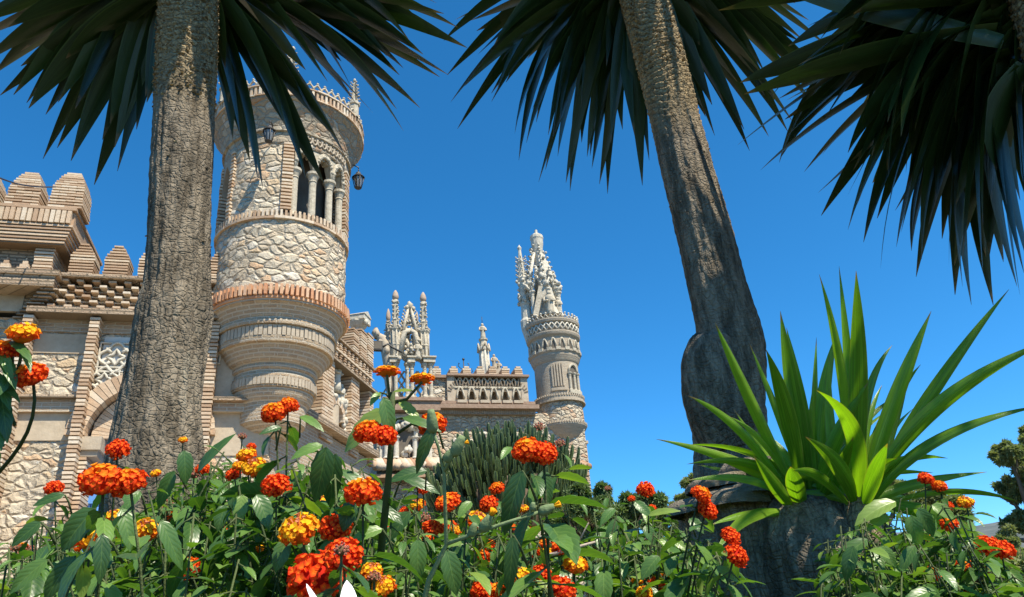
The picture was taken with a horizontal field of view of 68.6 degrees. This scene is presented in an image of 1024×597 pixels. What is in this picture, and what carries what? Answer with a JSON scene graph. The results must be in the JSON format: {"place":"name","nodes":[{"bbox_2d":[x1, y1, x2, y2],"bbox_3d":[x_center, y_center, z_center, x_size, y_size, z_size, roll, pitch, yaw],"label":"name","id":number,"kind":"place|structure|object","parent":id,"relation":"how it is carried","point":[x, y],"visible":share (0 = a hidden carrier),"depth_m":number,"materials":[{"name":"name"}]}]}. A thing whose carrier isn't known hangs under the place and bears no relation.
{"place":"outdoors","nodes":[
{"label":"outdoors","id":0,"kind":"place"},
{"bbox_2d":[0,0,1023,536],"label":"sky","id":1,"kind":"structure","parent":0,"point":[442,211],"materials":[{"name":"blue"}]},
{"bbox_2d":[637,522,1023,563],"bbox_3d":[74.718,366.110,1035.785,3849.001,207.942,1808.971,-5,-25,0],"label":"hills","id":2,"kind":"structure","parent":0,"point":[990,529],"depth_m":1256.35,"materials":[{"name":"stone"}]},
{"bbox_3d":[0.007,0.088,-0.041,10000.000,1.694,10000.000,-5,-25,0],"label":"ground","id":3,"kind":"structure","parent":0,"visible":0},
{"bbox_2d":[0,322,48,473],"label":"lantana bush","id":4,"kind":"object","parent":3,"relation":"on","point":[31,372],"visible":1,"depth_m":0.61,"materials":[{"name":"green plant"}]},
{"bbox_2d":[0,432,256,596],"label":"lantana bush","id":5,"kind":"object","parent":3,"relation":"on","point":[165,547],"visible":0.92,"depth_m":0.88,"materials":[{"name":"green plant"}]},
{"bbox_2d":[0,172,269,580],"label":"castle wing","id":6,"kind":"structure","parent":3,"relation":"on","point":[66,298],"depth_m":12.96,"materials":[{"name":"beige stone"}]},
{"bbox_2d":[0,177,55,187],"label":"overhead cable","id":7,"kind":"object","parent":6,"relation":"attached to","point":[28,185],"visible":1,"depth_m":11.36,"materials":[{"name":"black metal"}]},
{"bbox_2d":[81,494,98,551],"bbox_3d":[-6.220,4.401,12.243,1.747,3.901,0.090,3,-26,-15],"label":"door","id":8,"kind":"structure","parent":6,"relation":"in","point":[90,499],"depth_m":12.48,"materials":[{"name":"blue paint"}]},
{"bbox_2d":[212,46,363,441],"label":"round tower","id":9,"kind":"structure","parent":6,"relation":"on","point":[280,308],"depth_m":13.94,"materials":[{"name":"stone"}]},
{"bbox_2d":[263,121,275,143],"bbox_3d":[-4.598,-3.143,14.345,0.255,0.572,0.471,-5,-25,0],"label":"wall lantern","id":10,"kind":"object","parent":9,"relation":"attached to","point":[269,131],"depth_m":14.14,"materials":[{"name":"black metal"}]},
{"bbox_2d":[352,165,364,189],"bbox_3d":[-3.418,-2.641,16.348,0.433,0.640,0.285,-5,-25,0],"label":"wall lantern","id":11,"kind":"object","parent":9,"relation":"attached to","point":[358,177],"depth_m":16.24,"materials":[{"name":"black metal"}]},
{"bbox_2d":[0,0,466,548],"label":"yucca tree","id":12,"kind":"object","parent":3,"relation":"on","point":[126,58],"visible":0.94,"depth_m":2.39,"materials":[{"name":"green plant"}]},
{"bbox_2d":[191,397,454,596],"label":"lantana bush","id":13,"kind":"object","parent":3,"relation":"on","point":[317,530],"visible":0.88,"depth_m":0.81,"materials":[{"name":"green plant"}]},
{"bbox_2d":[267,312,378,497],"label":"castle side wing","id":14,"kind":"structure","parent":3,"relation":"on","point":[340,406],"depth_m":16.83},
{"bbox_2d":[306,580,356,596],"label":"white flower","id":15,"kind":"object","parent":3,"relation":"on","point":[347,590],"visible":1,"depth_m":0.46,"materials":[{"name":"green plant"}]},
{"bbox_2d":[370,290,442,557],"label":"gothic facade","id":16,"kind":"structure","parent":3,"relation":"on","point":[396,335],"depth_m":22.73,"materials":[{"name":"beige stone"}]},
{"bbox_2d":[373,341,401,352],"bbox_3d":[-3.602,1.322,20.700,1.219,0.289,0.193,6,-27,-22],"label":"floodlight","id":17,"kind":"object","parent":16,"relation":"attached to","point":[379,346],"visible":0.64,"depth_m":20.61,"materials":[{"name":"black metal"}]},
{"bbox_2d":[345,365,617,596],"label":"lantana bush","id":18,"kind":"object","parent":3,"relation":"on","point":[500,569],"visible":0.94,"depth_m":0.81,"materials":[{"name":"green plant"}]},
{"bbox_2d":[422,409,560,596],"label":"thistle weed","id":19,"kind":"object","parent":3,"relation":"on","point":[451,453],"visible":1,"depth_m":0.58,"materials":[{"name":"green plant"}]},
{"bbox_2d":[424,419,587,551],"bbox_3d":[-0.063,2.653,9.244,2.093,2.325,1.910,-5,-25,0],"label":"tree cactus","id":20,"kind":"object","parent":3,"relation":"on","point":[477,467],"visible":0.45,"depth_m":8.91,"materials":[{"name":"green plant"}]},
{"bbox_2d":[422,366,591,584],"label":"balcony wall","id":21,"kind":"structure","parent":3,"relation":"on","point":[479,398],"depth_m":25.93,"materials":[{"name":"grey stone"}]},
{"bbox_2d":[477,323,490,372],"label":"statue column","id":22,"kind":"structure","parent":21,"relation":"on","point":[483,349],"depth_m":27.44,"materials":[{"name":"white stone"}]},
{"bbox_2d":[491,354,501,373],"bbox_3d":[-0.560,2.491,27.126,0.471,1.017,0.335,3,-26,-15],"label":"roof statue","id":23,"kind":"object","parent":21,"relation":"on","point":[494,360],"visible":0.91,"depth_m":27.14,"materials":[{"name":"beige stone"}]},
{"bbox_2d":[515,230,587,438],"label":"turret tower","id":24,"kind":"structure","parent":21,"relation":"on","point":[550,331],"depth_m":27.47,"materials":[{"name":"stone"}]},
{"bbox_2d":[567,363,581,393],"bbox_3d":[2.233,2.885,27.001,0.599,1.163,0.200,18,-33,-39],"label":"window frame","id":25,"kind":"structure","parent":24,"relation":"in","point":[571,389],"depth_m":26.93,"materials":[{"name":"beige stone"}]},
{"bbox_2d":[534,479,678,582],"bbox_3d":[0.970,2.541,7.128,1.517,1.819,1.407,-10,-26,12],"label":"fine leaved shrub","id":26,"kind":"object","parent":3,"relation":"on","point":[599,494],"visible":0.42,"depth_m":6.97,"materials":[{"name":"green plant"}]},
{"bbox_2d":[576,481,765,596],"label":"lantana bush","id":27,"kind":"object","parent":3,"relation":"on","point":[657,570],"visible":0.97,"depth_m":1.01,"materials":[{"name":"green plant"}]},
{"bbox_2d":[448,0,897,596],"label":"yucca tree","id":28,"kind":"object","parent":3,"relation":"on","point":[656,60],"visible":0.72,"depth_m":2.40,"materials":[{"name":"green plant"}]},
{"bbox_2d":[657,311,932,544],"bbox_3d":[0.660,0.288,1.602,0.714,0.498,0.378,1,-25,-11],"label":"yucca offshoot","id":29,"kind":"object","parent":28,"relation":"attached to","point":[798,420],"visible":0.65,"depth_m":1.56,"materials":[{"name":"green plant"}]},
{"bbox_2d":[776,268,1023,593],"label":"yucca offshoot","id":30,"kind":"object","parent":28,"relation":"attached to","point":[879,464],"visible":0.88,"depth_m":1.48,"materials":[{"name":"green plant"}]},
{"bbox_2d":[668,472,692,505],"bbox_3d":[5.347,6.991,21.417,1.569,3.910,1.682,-5,-25,0],"label":"background tree","id":31,"kind":"object","parent":3,"relation":"on","point":[684,483],"visible":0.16,"depth_m":21.64,"materials":[{"name":"green plant"}]},
{"bbox_2d":[720,0,1023,304],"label":"yucca tree","id":32,"kind":"object","parent":3,"relation":"on","point":[941,83],"visible":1,"depth_m":1.84,"materials":[{"name":"green plant"}]},
{"bbox_2d":[884,479,915,523],"bbox_3d":[9.310,5.886,19.065,2.205,4.324,1.588,-19,-29,28],"label":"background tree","id":33,"kind":"object","parent":3,"relation":"on","point":[895,481],"visible":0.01,"depth_m":19.26,"materials":[{"name":"green plant"}]},
{"bbox_2d":[794,472,1023,596],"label":"lantana bush","id":34,"kind":"object","parent":3,"relation":"on","point":[931,561],"visible":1,"depth_m":1.08,"materials":[{"name":"green plant"}]},
{"bbox_2d":[907,485,975,542],"bbox_3d":[11.652,6.736,19.958,1.737,3.832,1.994,-5,-25,0],"label":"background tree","id":35,"kind":"object","parent":3,"relation":"on","point":[931,500],"visible":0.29,"depth_m":20.00,"materials":[{"name":"green plant"}]},
{"bbox_2d":[987,425,1023,548],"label":"background tree","id":36,"kind":"object","parent":3,"relation":"on","point":[1006,453],"visible":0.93,"depth_m":16.27,"materials":[{"name":"green plant"}]},
{"bbox_2d":[989,547,1023,579],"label":"shrub","id":37,"kind":"object","parent":3,"relation":"on","point":[1017,561],"visible":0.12,"depth_m":4.14,"materials":[{"name":"green plant"}]}
]}

